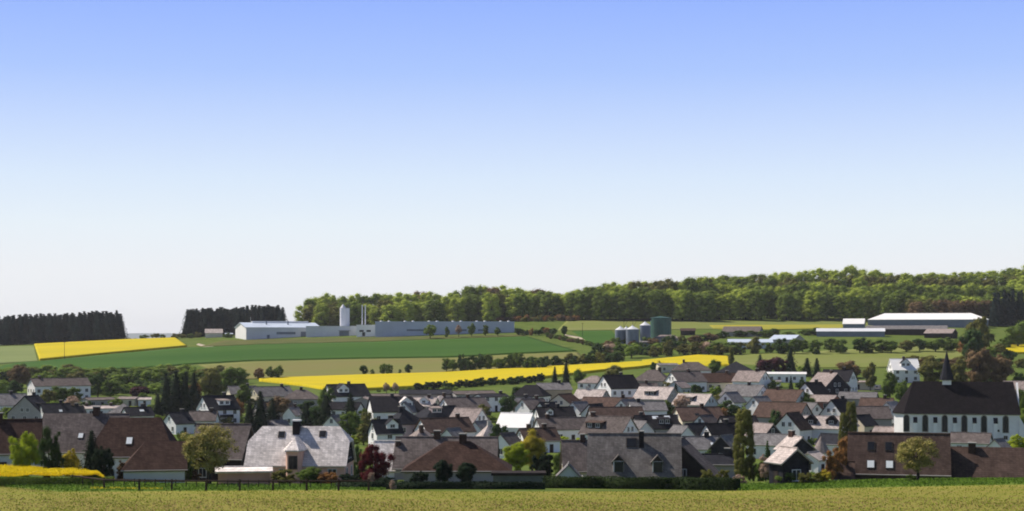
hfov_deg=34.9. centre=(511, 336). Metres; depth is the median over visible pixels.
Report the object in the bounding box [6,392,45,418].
house
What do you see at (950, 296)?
beech tree
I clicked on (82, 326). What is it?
spruce tree
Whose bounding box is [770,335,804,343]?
hall
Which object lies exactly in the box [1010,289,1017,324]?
spruce tree
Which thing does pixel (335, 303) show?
beech tree
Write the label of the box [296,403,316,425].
spruce tree
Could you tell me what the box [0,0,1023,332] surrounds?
sky
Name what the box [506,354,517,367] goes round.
tree
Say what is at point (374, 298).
beech tree
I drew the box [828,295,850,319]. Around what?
beech tree
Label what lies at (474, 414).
house
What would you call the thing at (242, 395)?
tree
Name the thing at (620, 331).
grain silo
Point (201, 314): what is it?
spruce tree
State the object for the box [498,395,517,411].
tree
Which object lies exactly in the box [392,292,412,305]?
beech tree
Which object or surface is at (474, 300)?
beech tree
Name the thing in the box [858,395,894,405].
house
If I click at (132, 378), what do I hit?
tree
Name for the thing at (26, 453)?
bush
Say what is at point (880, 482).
tall grass
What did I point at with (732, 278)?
beech tree
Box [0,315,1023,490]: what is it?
ground
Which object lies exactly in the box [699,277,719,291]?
beech tree
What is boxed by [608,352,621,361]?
tree
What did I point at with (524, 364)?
bush
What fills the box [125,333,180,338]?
hills
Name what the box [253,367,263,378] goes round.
tree
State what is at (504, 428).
bush
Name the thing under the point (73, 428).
house
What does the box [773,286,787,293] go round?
beech tree
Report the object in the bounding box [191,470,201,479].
bush
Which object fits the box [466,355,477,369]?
bush
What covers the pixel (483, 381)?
shrub
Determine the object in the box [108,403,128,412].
house
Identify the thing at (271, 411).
spruce tree
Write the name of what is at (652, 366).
tree
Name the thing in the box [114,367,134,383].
bush
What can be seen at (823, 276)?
beech tree
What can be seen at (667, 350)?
bush
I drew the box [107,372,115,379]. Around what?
tree
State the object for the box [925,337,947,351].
tree
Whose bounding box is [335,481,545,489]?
hedge
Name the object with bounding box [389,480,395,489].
bush
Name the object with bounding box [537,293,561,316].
beech tree
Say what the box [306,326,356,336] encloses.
factory hall
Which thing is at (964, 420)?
window
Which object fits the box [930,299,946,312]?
beech tree
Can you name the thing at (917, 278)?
beech tree
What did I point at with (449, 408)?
house
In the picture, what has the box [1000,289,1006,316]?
spruce tree
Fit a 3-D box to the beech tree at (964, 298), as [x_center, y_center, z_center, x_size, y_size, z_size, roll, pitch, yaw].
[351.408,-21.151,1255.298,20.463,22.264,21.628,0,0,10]
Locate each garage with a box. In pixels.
[491,471,545,481]
[805,450,826,472]
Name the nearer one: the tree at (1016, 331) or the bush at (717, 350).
the bush at (717, 350)
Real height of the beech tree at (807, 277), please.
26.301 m
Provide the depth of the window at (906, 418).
435.24 m
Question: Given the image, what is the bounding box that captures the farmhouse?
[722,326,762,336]
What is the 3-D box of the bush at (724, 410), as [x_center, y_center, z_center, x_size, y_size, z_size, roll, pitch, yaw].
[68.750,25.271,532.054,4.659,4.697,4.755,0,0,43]
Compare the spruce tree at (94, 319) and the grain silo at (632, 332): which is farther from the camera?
the spruce tree at (94, 319)
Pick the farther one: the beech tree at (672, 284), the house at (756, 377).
the beech tree at (672, 284)
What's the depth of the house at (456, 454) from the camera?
220.84 m
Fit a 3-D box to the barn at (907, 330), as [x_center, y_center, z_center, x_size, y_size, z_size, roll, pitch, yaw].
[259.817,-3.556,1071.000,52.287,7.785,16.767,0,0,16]
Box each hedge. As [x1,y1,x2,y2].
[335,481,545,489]
[541,475,740,490]
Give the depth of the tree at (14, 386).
648.01 m
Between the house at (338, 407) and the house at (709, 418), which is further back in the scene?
the house at (338, 407)
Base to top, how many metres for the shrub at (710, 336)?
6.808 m
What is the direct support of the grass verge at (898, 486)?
on the ground at (998, 333)
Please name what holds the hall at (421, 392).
on the ground at (998, 333)
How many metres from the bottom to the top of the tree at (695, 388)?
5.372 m
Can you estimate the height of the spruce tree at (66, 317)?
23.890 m
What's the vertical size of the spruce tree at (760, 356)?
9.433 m
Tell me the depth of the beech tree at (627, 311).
1232.35 m
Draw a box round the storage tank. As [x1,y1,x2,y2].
[650,316,670,337]
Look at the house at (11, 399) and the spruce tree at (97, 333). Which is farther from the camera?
the spruce tree at (97, 333)
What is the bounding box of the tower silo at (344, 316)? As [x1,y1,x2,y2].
[340,304,349,325]
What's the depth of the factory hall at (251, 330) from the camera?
1176.55 m
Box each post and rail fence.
[71,475,369,490]
[82,478,331,487]
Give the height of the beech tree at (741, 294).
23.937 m
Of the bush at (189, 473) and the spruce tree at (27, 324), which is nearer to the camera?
the bush at (189, 473)
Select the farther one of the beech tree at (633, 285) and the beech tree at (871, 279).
the beech tree at (871, 279)
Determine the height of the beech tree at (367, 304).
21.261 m
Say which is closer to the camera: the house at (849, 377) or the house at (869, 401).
the house at (869, 401)
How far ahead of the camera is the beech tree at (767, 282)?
1353.46 m
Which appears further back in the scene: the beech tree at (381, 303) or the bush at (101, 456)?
the beech tree at (381, 303)
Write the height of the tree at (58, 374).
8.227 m
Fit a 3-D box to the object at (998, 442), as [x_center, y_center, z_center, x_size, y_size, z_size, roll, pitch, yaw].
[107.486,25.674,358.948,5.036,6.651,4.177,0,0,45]
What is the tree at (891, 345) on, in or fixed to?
on the ground at (998, 333)
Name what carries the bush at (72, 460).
on the ground at (998, 333)
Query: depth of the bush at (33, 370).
805.33 m
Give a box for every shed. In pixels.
[137,397,151,405]
[267,419,289,425]
[555,461,582,476]
[680,328,695,334]
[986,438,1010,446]
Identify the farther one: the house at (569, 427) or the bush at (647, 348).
the bush at (647, 348)
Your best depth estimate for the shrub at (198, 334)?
1232.29 m
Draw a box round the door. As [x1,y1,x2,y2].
[774,471,777,484]
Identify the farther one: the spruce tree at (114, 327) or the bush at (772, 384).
the spruce tree at (114, 327)
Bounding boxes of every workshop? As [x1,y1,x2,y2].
[838,391,878,405]
[842,319,865,327]
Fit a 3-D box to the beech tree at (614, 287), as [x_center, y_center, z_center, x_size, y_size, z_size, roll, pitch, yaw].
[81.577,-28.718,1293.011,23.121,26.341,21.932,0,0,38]
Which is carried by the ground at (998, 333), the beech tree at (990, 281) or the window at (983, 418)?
the beech tree at (990, 281)
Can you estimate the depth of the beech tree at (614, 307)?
1237.37 m
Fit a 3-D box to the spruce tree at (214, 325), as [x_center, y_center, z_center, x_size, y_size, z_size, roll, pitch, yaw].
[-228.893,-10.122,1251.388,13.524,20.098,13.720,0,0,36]
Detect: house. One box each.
[0,391,26,411]
[0,412,42,471]
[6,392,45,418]
[39,400,73,417]
[41,406,109,475]
[72,403,86,412]
[80,397,114,404]
[84,417,176,478]
[107,413,129,416]
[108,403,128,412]
[117,396,138,405]
[121,403,155,416]
[163,408,195,434]
[189,408,219,429]
[192,423,253,479]
[195,392,240,422]
[225,383,256,398]
[244,419,355,482]
[251,383,292,402]
[252,401,293,419]
[281,403,301,425]
[284,387,318,407]
[320,399,364,417]
[321,414,348,434]
[325,381,371,401]
[366,393,424,418]
[366,415,404,451]
[374,440,400,479]
[392,430,499,479]
[393,406,419,435]
[401,401,418,414]
[401,433,511,481]
[409,425,433,435]
[412,413,476,435]
[413,394,439,407]
[415,403,450,417]
[438,392,445,400]
[438,394,491,410]
[440,427,463,435]
[442,405,455,412]
[449,407,491,422]
[450,390,495,396]
[472,390,508,411]
[472,420,493,435]
[476,421,492,435]
[496,412,534,432]
[498,432,520,457]
[506,394,532,411]
[512,385,551,401]
[513,395,545,412]
[516,423,561,452]
[531,401,555,412]
[532,414,586,439]
[533,403,576,418]
[536,380,572,398]
[548,393,580,405]
[560,434,586,476]
[569,401,588,416]
[574,386,609,399]
[577,376,600,388]
[578,412,639,438]
[579,403,603,416]
[581,394,633,406]
[586,406,644,418]
[587,431,681,477]
[594,372,639,396]
[615,398,635,405]
[627,398,667,414]
[633,386,677,402]
[633,412,679,432]
[634,420,655,432]
[636,367,666,386]
[639,380,657,385]
[655,363,678,372]
[663,369,707,392]
[667,424,696,436]
[671,359,711,372]
[672,393,718,411]
[672,403,723,424]
[681,431,717,452]
[681,437,723,478]
[684,422,707,435]
[692,414,716,422]
[699,419,741,444]
[701,448,734,477]
[702,370,735,390]
[708,434,744,452]
[715,361,753,372]
[716,415,758,423]
[717,391,746,408]
[719,382,766,400]
[731,368,770,388]
[744,395,771,414]
[744,422,781,436]
[746,433,796,458]
[753,401,812,422]
[762,386,804,401]
[764,445,813,484]
[773,430,816,453]
[775,411,813,439]
[800,379,830,394]
[803,414,841,438]
[805,402,822,414]
[809,370,850,395]
[809,394,840,408]
[814,433,842,455]
[819,395,847,415]
[822,367,858,390]
[847,432,950,479]
[856,406,892,425]
[856,414,878,431]
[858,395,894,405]
[872,426,893,431]
[883,401,897,425]
[886,356,919,382]
[950,432,992,446]
[951,442,1023,479]
[1003,381,1023,391]
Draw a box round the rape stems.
[0,476,114,486]
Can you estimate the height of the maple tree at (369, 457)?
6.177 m
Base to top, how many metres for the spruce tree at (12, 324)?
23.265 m
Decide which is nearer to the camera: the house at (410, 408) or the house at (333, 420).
the house at (333, 420)
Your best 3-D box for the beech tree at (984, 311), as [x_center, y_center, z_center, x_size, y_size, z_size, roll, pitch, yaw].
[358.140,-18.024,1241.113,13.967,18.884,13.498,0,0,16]
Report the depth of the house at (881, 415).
484.38 m
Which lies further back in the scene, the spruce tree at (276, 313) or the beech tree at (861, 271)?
the beech tree at (861, 271)
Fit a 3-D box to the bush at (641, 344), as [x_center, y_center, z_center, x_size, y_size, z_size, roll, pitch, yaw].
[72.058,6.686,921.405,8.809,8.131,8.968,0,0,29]
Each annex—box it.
[121,441,187,482]
[667,381,690,392]
[834,460,854,480]
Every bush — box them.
[0,370,10,382]
[0,407,10,414]
[8,431,42,476]
[22,367,39,383]
[32,371,52,377]
[60,448,80,476]
[66,371,86,377]
[91,445,115,476]
[101,366,118,378]
[107,398,122,404]
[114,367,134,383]
[116,460,128,478]
[120,384,129,393]
[134,380,147,386]
[139,392,150,396]
[141,369,160,382]
[152,367,169,380]
[158,377,173,383]
[177,370,193,383]
[185,456,193,479]
[189,371,205,383]
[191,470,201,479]
[271,469,297,484]
[294,466,321,484]
[317,472,338,483]
[339,473,359,479]
[350,435,360,443]
[354,444,364,479]
[360,410,376,424]
[368,472,374,481]
[375,476,398,481]
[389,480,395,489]
[409,471,428,481]
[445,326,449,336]
[457,354,463,370]
[461,357,468,370]
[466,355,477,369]
[500,356,511,367]
[502,425,508,431]
[522,357,534,367]
[527,356,537,367]
[528,452,554,475]
[537,357,549,366]
[550,355,561,365]
[553,452,560,474]
[556,358,565,364]
[569,355,579,364]
[582,352,596,363]
[590,342,603,355]
[593,352,605,363]
[602,344,611,352]
[602,352,611,362]
[634,342,643,354]
[640,344,652,354]
[648,345,661,356]
[661,339,673,356]
[687,342,703,354]
[698,341,710,354]
[700,469,719,478]
[710,344,726,355]
[710,386,721,394]
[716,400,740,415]
[716,469,729,478]
[721,407,727,415]
[733,474,746,483]
[734,342,747,353]
[744,455,756,480]
[746,335,764,353]
[754,461,763,480]
[764,342,775,352]
[767,380,782,388]
[768,409,780,424]
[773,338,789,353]
[775,472,797,482]
[795,379,804,388]
[797,472,820,483]
[807,339,823,353]
[807,438,816,444]
[815,469,831,482]
[822,447,847,479]
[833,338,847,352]
[836,360,862,376]
[862,339,875,352]
[874,339,888,351]
[906,474,916,480]
[943,337,953,350]
[952,356,966,366]
[987,346,996,355]
[996,336,1011,347]
[1007,434,1023,447]
[1011,372,1023,380]
[1013,358,1023,367]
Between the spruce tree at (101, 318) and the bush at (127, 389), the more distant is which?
the spruce tree at (101, 318)
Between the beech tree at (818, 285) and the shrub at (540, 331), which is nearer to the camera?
the shrub at (540, 331)
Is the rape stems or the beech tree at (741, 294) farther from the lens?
the beech tree at (741, 294)
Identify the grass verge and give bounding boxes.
[1,481,366,491]
[739,480,1023,490]
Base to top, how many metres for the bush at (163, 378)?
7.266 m
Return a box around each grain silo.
[615,326,625,347]
[626,325,638,345]
[640,321,650,340]
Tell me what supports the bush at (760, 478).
on the ground at (998, 333)
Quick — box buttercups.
[90,486,162,488]
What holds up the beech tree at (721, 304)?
on the ground at (998, 333)
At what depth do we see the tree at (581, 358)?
849.68 m
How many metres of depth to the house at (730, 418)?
467.93 m
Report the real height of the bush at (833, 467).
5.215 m
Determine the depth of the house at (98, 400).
612.00 m
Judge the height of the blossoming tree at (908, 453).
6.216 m
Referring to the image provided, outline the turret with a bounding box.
[815,437,828,456]
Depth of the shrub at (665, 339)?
969.93 m
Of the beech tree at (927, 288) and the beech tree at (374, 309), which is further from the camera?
the beech tree at (927, 288)
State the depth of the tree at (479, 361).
846.77 m
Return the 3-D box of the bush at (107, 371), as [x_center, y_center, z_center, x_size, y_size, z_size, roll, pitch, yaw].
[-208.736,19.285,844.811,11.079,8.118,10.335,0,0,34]
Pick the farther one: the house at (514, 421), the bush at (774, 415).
the bush at (774, 415)
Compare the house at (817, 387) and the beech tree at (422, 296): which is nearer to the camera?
the house at (817, 387)
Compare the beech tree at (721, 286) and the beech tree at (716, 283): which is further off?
the beech tree at (716, 283)
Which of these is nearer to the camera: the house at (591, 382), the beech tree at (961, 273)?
the house at (591, 382)
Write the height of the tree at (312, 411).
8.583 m
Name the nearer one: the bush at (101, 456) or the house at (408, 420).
the bush at (101, 456)
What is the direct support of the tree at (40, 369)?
on the ground at (998, 333)
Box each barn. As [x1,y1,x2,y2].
[205,329,222,337]
[655,335,677,341]
[816,328,884,336]
[866,325,947,334]
[923,329,957,338]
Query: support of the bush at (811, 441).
on the ground at (998, 333)
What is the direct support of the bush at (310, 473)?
on the ground at (998, 333)
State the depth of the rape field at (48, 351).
1122.63 m
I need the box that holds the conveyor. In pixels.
[623,318,651,326]
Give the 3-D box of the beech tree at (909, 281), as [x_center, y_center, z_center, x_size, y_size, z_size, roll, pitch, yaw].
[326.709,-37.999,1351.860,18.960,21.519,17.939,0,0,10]
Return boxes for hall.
[84,402,119,412]
[234,321,318,339]
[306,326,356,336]
[370,393,399,396]
[375,321,514,336]
[399,389,451,396]
[727,339,773,348]
[767,372,806,382]
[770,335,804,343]
[857,380,873,389]
[867,313,988,327]
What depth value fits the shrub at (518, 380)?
728.84 m
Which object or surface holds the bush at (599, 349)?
on the ground at (998, 333)
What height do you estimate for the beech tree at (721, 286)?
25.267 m
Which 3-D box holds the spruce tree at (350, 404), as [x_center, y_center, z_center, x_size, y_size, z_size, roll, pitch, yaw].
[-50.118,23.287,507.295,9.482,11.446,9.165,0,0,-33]
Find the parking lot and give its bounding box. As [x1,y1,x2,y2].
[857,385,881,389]
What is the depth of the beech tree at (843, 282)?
1343.85 m
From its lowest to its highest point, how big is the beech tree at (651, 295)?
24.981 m
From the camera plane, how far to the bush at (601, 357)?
846.07 m
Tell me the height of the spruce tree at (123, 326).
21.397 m
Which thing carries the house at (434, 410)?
on the ground at (998, 333)
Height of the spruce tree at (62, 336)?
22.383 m
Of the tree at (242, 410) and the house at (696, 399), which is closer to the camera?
the tree at (242, 410)
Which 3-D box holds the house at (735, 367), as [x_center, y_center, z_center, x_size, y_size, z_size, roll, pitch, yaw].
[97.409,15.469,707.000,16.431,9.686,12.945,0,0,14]
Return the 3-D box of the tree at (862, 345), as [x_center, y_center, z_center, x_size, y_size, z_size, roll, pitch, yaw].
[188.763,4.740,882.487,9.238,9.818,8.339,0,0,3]
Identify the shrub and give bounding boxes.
[150,333,158,337]
[176,333,186,337]
[195,332,202,336]
[222,333,233,337]
[413,383,424,388]
[427,382,438,388]
[435,381,442,387]
[445,382,454,388]
[454,379,464,387]
[466,380,476,386]
[471,378,481,386]
[479,377,486,385]
[487,378,495,384]
[493,376,498,384]
[498,379,506,384]
[506,377,516,384]
[514,316,521,321]
[514,328,522,334]
[514,376,522,383]
[523,376,535,382]
[532,375,539,381]
[533,315,542,321]
[535,329,543,334]
[537,373,544,381]
[547,316,555,320]
[548,328,557,333]
[556,315,565,320]
[565,316,575,320]
[609,337,621,342]
[646,338,660,344]
[661,336,673,345]
[664,335,675,346]
[677,335,686,342]
[686,335,702,342]
[700,334,706,341]
[703,332,719,342]
[715,331,729,337]
[732,330,746,336]
[744,330,760,335]
[758,330,772,337]
[769,328,779,334]
[782,332,795,334]
[797,329,811,334]
[810,327,816,334]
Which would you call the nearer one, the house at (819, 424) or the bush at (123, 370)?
the house at (819, 424)
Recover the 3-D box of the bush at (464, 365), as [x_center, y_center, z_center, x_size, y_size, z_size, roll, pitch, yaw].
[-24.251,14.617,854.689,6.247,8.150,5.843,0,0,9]
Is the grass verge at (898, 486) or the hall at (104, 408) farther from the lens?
the hall at (104, 408)
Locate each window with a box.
[198,468,206,477]
[328,469,336,476]
[682,469,686,476]
[792,469,800,481]
[903,414,909,431]
[922,414,928,431]
[941,415,947,432]
[961,415,967,431]
[981,415,986,432]
[1002,415,1008,432]
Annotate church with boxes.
[892,349,1023,441]
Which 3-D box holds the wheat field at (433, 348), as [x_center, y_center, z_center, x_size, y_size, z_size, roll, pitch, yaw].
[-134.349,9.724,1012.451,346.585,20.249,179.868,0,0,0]
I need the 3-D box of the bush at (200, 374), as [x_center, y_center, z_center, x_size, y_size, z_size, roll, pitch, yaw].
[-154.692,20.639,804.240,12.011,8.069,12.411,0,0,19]
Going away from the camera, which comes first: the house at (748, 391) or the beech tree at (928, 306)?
the house at (748, 391)
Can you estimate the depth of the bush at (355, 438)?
441.23 m
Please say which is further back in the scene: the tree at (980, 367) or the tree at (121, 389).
the tree at (121, 389)
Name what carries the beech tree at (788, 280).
on the ground at (998, 333)
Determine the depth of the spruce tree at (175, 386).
574.68 m
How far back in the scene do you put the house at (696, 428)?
427.36 m
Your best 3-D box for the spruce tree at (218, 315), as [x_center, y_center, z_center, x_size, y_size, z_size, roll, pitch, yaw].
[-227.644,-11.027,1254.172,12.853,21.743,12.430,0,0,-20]
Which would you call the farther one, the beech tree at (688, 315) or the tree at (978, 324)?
the beech tree at (688, 315)
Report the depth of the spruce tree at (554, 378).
707.72 m
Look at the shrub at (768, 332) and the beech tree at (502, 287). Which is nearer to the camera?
the shrub at (768, 332)
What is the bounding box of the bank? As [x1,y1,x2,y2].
[200,334,524,346]
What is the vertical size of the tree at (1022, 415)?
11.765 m
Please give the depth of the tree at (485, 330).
1114.27 m
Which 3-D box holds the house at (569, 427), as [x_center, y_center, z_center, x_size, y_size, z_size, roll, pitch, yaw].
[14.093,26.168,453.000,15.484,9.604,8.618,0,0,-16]
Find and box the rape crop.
[0,464,114,478]
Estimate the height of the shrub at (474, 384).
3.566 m
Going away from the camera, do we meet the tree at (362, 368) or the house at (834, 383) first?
the house at (834, 383)
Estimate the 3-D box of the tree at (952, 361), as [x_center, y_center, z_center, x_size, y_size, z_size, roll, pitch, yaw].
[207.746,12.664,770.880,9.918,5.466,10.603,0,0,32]
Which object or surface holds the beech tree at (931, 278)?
on the ground at (998, 333)
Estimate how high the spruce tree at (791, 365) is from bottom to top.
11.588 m
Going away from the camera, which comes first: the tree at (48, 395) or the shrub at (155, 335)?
the tree at (48, 395)
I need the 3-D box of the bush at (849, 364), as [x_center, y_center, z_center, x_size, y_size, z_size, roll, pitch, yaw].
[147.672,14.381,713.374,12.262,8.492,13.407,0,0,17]
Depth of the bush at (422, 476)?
191.38 m
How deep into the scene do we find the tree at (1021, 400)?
486.24 m
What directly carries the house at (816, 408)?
on the ground at (998, 333)
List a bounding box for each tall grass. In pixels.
[0,476,385,491]
[738,477,1023,490]
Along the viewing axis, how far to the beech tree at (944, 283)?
1339.92 m
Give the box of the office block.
[357,325,374,336]
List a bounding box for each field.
[0,336,576,369]
[0,346,37,363]
[0,485,1023,510]
[34,337,186,360]
[200,352,581,379]
[259,360,659,390]
[558,320,872,330]
[572,330,614,345]
[642,355,728,365]
[710,324,842,329]
[725,346,962,367]
[1006,343,1023,353]
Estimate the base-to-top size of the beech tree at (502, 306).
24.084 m
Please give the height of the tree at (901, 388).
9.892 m
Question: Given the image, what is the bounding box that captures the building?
[26,376,91,401]
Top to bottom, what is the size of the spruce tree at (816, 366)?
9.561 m
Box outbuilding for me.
[215,465,272,484]
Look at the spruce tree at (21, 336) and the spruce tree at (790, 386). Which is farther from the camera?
the spruce tree at (21, 336)
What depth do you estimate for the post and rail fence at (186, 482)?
191.95 m
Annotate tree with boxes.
[0,318,15,344]
[0,319,9,344]
[0,379,10,392]
[6,379,23,392]
[7,364,30,383]
[9,316,18,344]
[14,316,29,344]
[15,318,20,344]
[24,314,31,343]
[25,315,44,343]
[27,367,43,377]
[38,313,46,342]
[38,426,65,477]
[39,389,58,402]
[40,364,57,373]
[42,316,49,342]
[44,316,59,342]
[48,313,63,342]
[48,370,66,377]
[50,385,67,400]
[56,315,66,341]
[58,367,79,375]
[60,364,84,375]
[63,313,69,341]
[63,313,75,341]
[63,387,83,401]
[64,395,79,405]
[69,316,83,341]
[75,313,88,341]
[78,430,98,479]
[80,401,92,405]
[83,372,94,378]
[84,312,95,340]
[85,312,93,340]
[88,367,109,375]
[88,373,107,396]
[90,312,105,340]
[92,310,98,329]
[93,313,104,340]
[100,379,119,396]
[102,314,116,339]
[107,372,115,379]
[109,314,120,339]
[111,374,128,382]
[113,314,121,338]
[113,384,124,394]
[115,314,124,338]
[119,314,128,338]
[125,372,141,383]
[128,383,143,388]
[129,386,149,395]
[132,366,151,375]
[147,383,162,394]
[151,363,172,375]
[152,393,165,416]
[156,373,177,414]
[161,366,180,375]
[170,370,182,411]
[175,372,195,411]
[176,431,185,440]
[178,364,197,375]
[179,309,195,336]
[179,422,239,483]
[189,372,200,410]
[193,308,199,331]
[195,309,204,335]
[195,368,208,377]
[197,367,224,394]
[199,312,211,335]
[208,308,212,326]
[209,311,220,328]
[209,365,224,371]
[215,309,222,334]
[219,307,230,335]
[219,366,248,391]
[220,417,233,422]
[223,310,232,334]
[230,310,233,333]
[231,307,237,331]
[231,308,242,333]
[233,367,249,381]
[235,384,251,406]
[236,398,245,415]
[240,399,255,430]
[241,309,248,321]
[246,310,253,321]
[251,391,271,432]
[253,309,259,320]
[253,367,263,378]
[258,306,268,320]
[264,366,274,376]
[265,398,282,419]
[266,395,291,416]
[267,307,276,320]
[272,365,283,376]
[273,306,278,320]
[278,307,287,320]
[293,305,311,320]
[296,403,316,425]
[301,304,319,324]
[302,297,316,319]
[303,400,314,406]
[308,405,321,425]
[311,302,332,325]
[312,395,334,425]
[316,295,337,306]
[317,386,336,406]
[323,301,339,324]
[324,293,337,302]
[325,305,354,325]
[335,301,357,325]
[338,296,354,303]
[338,411,363,435]
[342,393,360,427]
[347,293,362,303]
[347,302,366,325]
[355,296,371,303]
[355,302,369,324]
[356,423,368,444]
[358,442,395,480]
[359,365,368,373]
[361,303,373,324]
[363,292,381,305]
[367,305,381,324]
[373,298,394,322]
[379,303,402,320]
[379,363,385,373]
[381,293,394,301]
[383,382,389,392]
[384,364,392,373]
[387,302,405,320]
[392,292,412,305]
[392,382,398,392]
[398,300,415,320]
[401,293,419,303]
[403,301,423,320]
[404,363,412,372]
[410,302,424,320]
[414,291,427,301]
[418,300,436,320]
[419,291,433,302]
[421,299,445,320]
[423,324,436,337]
[424,293,440,301]
[433,300,448,320]
[433,460,453,481]
[441,295,456,320]
[441,358,450,370]
[447,292,459,298]
[447,297,467,320]
[447,359,458,369]
[451,290,462,297]
[455,324,461,335]
[455,462,477,481]
[460,286,469,296]
[463,285,482,296]
[463,294,479,320]
[467,296,484,320]
[467,323,475,336]
[474,353,486,369]
[475,284,487,294]
[476,295,490,320]
[477,404,491,415]
[481,292,503,320]
[483,325,488,335]
[483,353,493,368]
[486,287,499,299]
[488,415,495,420]
[489,424,503,435]
[490,291,506,317]
[491,358,505,368]
[493,283,508,289]
[494,327,500,335]
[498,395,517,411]
[499,288,515,295]
[501,442,529,470]
[503,293,524,319]
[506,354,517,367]
[509,287,523,296]
[510,292,529,319]
[510,352,525,367]
[512,386,521,393]
[520,428,547,470]
[523,293,537,319]
[530,287,546,294]
[530,293,541,316]
[534,290,551,315]
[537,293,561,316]
[546,292,563,318]
[551,367,558,382]
[560,291,574,316]
[561,326,567,334]
[561,360,572,384]
[562,291,584,318]
[564,353,575,364]
[572,291,591,319]
[572,291,594,319]
[572,368,586,383]
[577,353,589,363]
[582,285,599,317]
[589,289,605,318]
[590,290,612,320]
[603,281,618,309]
[603,364,622,374]
[604,343,614,352]
[606,285,625,292]
[607,289,621,319]
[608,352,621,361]
[610,291,626,319]
[612,342,626,354]
[612,351,625,361]
[615,289,639,319]
[618,293,642,317]
[622,281,635,289]
[622,343,642,357]
[628,280,644,294]
[635,286,651,317]
[638,290,658,317]
[641,282,659,290]
[646,289,666,316]
[646,289,669,317]
[649,279,668,290]
[649,362,656,369]
[653,342,662,354]
[658,277,670,288]
[659,289,675,317]
[662,281,681,291]
[665,400,674,413]
[667,291,683,319]
[672,280,686,291]
[672,289,690,320]
[672,340,685,353]
[673,394,690,406]
[674,344,689,354]
[679,289,698,320]
[682,276,702,292]
[690,293,713,320]
[690,384,702,392]
[694,276,712,291]
[694,287,712,292]
[697,293,717,320]
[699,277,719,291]
[701,290,720,318]
[706,341,723,354]
[708,359,721,372]
[711,276,728,281]
[712,280,725,285]
[714,283,730,311]
[714,293,732,318]
[718,293,742,319]
[721,274,731,281]
[721,285,740,308]
[723,341,742,352]
[726,281,741,287]
[728,345,734,364]
[729,275,743,285]
[729,295,752,318]
[731,276,751,291]
[731,288,745,294]
[731,408,755,480]
[737,289,754,318]
[741,276,756,283]
[743,288,768,319]
[744,282,762,288]
[747,273,766,281]
[750,285,768,307]
[754,276,773,286]
[754,354,762,370]
[755,359,775,371]
[757,274,775,282]
[757,288,777,317]
[758,454,768,480]
[762,277,779,289]
[764,441,770,479]
[765,293,782,317]
[769,356,788,371]
[771,271,784,279]
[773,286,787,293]
[775,292,795,319]
[776,271,792,283]
[776,282,791,296]
[780,273,804,281]
[781,284,796,293]
[781,295,803,319]
[782,348,798,371]
[783,276,796,284]
[787,280,805,299]
[787,338,803,353]
[787,376,793,388]
[793,287,809,317]
[795,270,814,282]
[796,340,808,351]
[800,281,815,293]
[801,290,824,319]
[801,358,813,376]
[801,393,815,402]
[808,267,827,282]
[808,295,830,319]
[809,282,827,297]
[809,358,820,378]
[816,282,833,301]
[817,269,830,280]
[818,289,836,318]
[821,279,840,285]
[823,338,835,351]
[826,269,847,279]
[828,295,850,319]
[831,285,849,307]
[836,278,851,287]
[836,291,862,318]
[838,412,847,449]
[838,436,847,458]
[842,265,861,284]
[842,274,859,287]
[842,295,866,318]
[845,400,857,435]
[850,286,868,305]
[851,275,869,287]
[852,337,868,352]
[854,286,877,311]
[855,268,867,276]
[856,289,873,318]
[859,270,879,282]
[860,361,876,390]
[861,275,876,285]
[866,269,886,283]
[867,280,882,286]
[867,289,885,317]
[870,282,891,293]
[872,290,893,314]
[875,276,894,285]
[880,294,901,313]
[881,371,898,397]
[883,284,896,292]
[884,340,897,352]
[888,274,903,283]
[890,289,912,312]
[894,436,940,479]
[895,380,908,399]
[896,278,914,286]
[896,282,913,301]
[897,340,915,351]
[899,273,915,280]
[901,355,918,358]
[902,292,919,312]
[904,298,918,312]
[907,283,926,296]
[907,300,925,312]
[909,275,924,285]
[910,294,927,301]
[912,338,927,350]
[913,273,939,278]
[914,278,936,292]
[915,285,930,293]
[916,354,943,380]
[920,302,936,312]
[921,292,938,301]
[924,276,938,286]
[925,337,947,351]
[926,283,940,294]
[926,298,940,312]
[927,272,945,280]
[928,296,944,301]
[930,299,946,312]
[934,285,948,295]
[936,278,955,286]
[937,299,948,312]
[938,273,953,281]
[940,285,960,296]
[940,358,957,365]
[941,293,956,301]
[946,277,964,286]
[946,301,959,312]
[947,294,967,300]
[947,339,959,349]
[950,271,965,278]
[951,357,969,380]
[955,284,969,296]
[956,327,984,358]
[956,341,969,352]
[957,274,973,286]
[959,296,976,302]
[959,299,974,313]
[960,283,979,297]
[961,272,979,279]
[964,347,994,381]
[965,315,995,348]
[967,300,982,316]
[968,279,984,295]
[970,287,984,296]
[975,296,990,300]
[975,301,989,316]
[976,277,989,286]
[979,271,997,284]
[979,284,991,295]
[980,299,991,317]
[982,278,997,296]
[986,285,1005,295]
[986,293,1004,326]
[987,353,1015,381]
[988,270,1005,284]
[990,292,1007,325]
[992,346,1001,353]
[993,343,1007,352]
[996,276,1012,286]
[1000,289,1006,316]
[1001,267,1016,276]
[1001,275,1018,285]
[1002,293,1016,325]
[1002,350,1018,359]
[1003,285,1016,296]
[1004,320,1023,345]
[1006,278,1023,288]
[1007,268,1023,279]
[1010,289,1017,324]
[1013,290,1023,323]
[1015,283,1023,290]
[1015,292,1020,314]
[1018,388,1023,410]
[1020,408,1023,423]

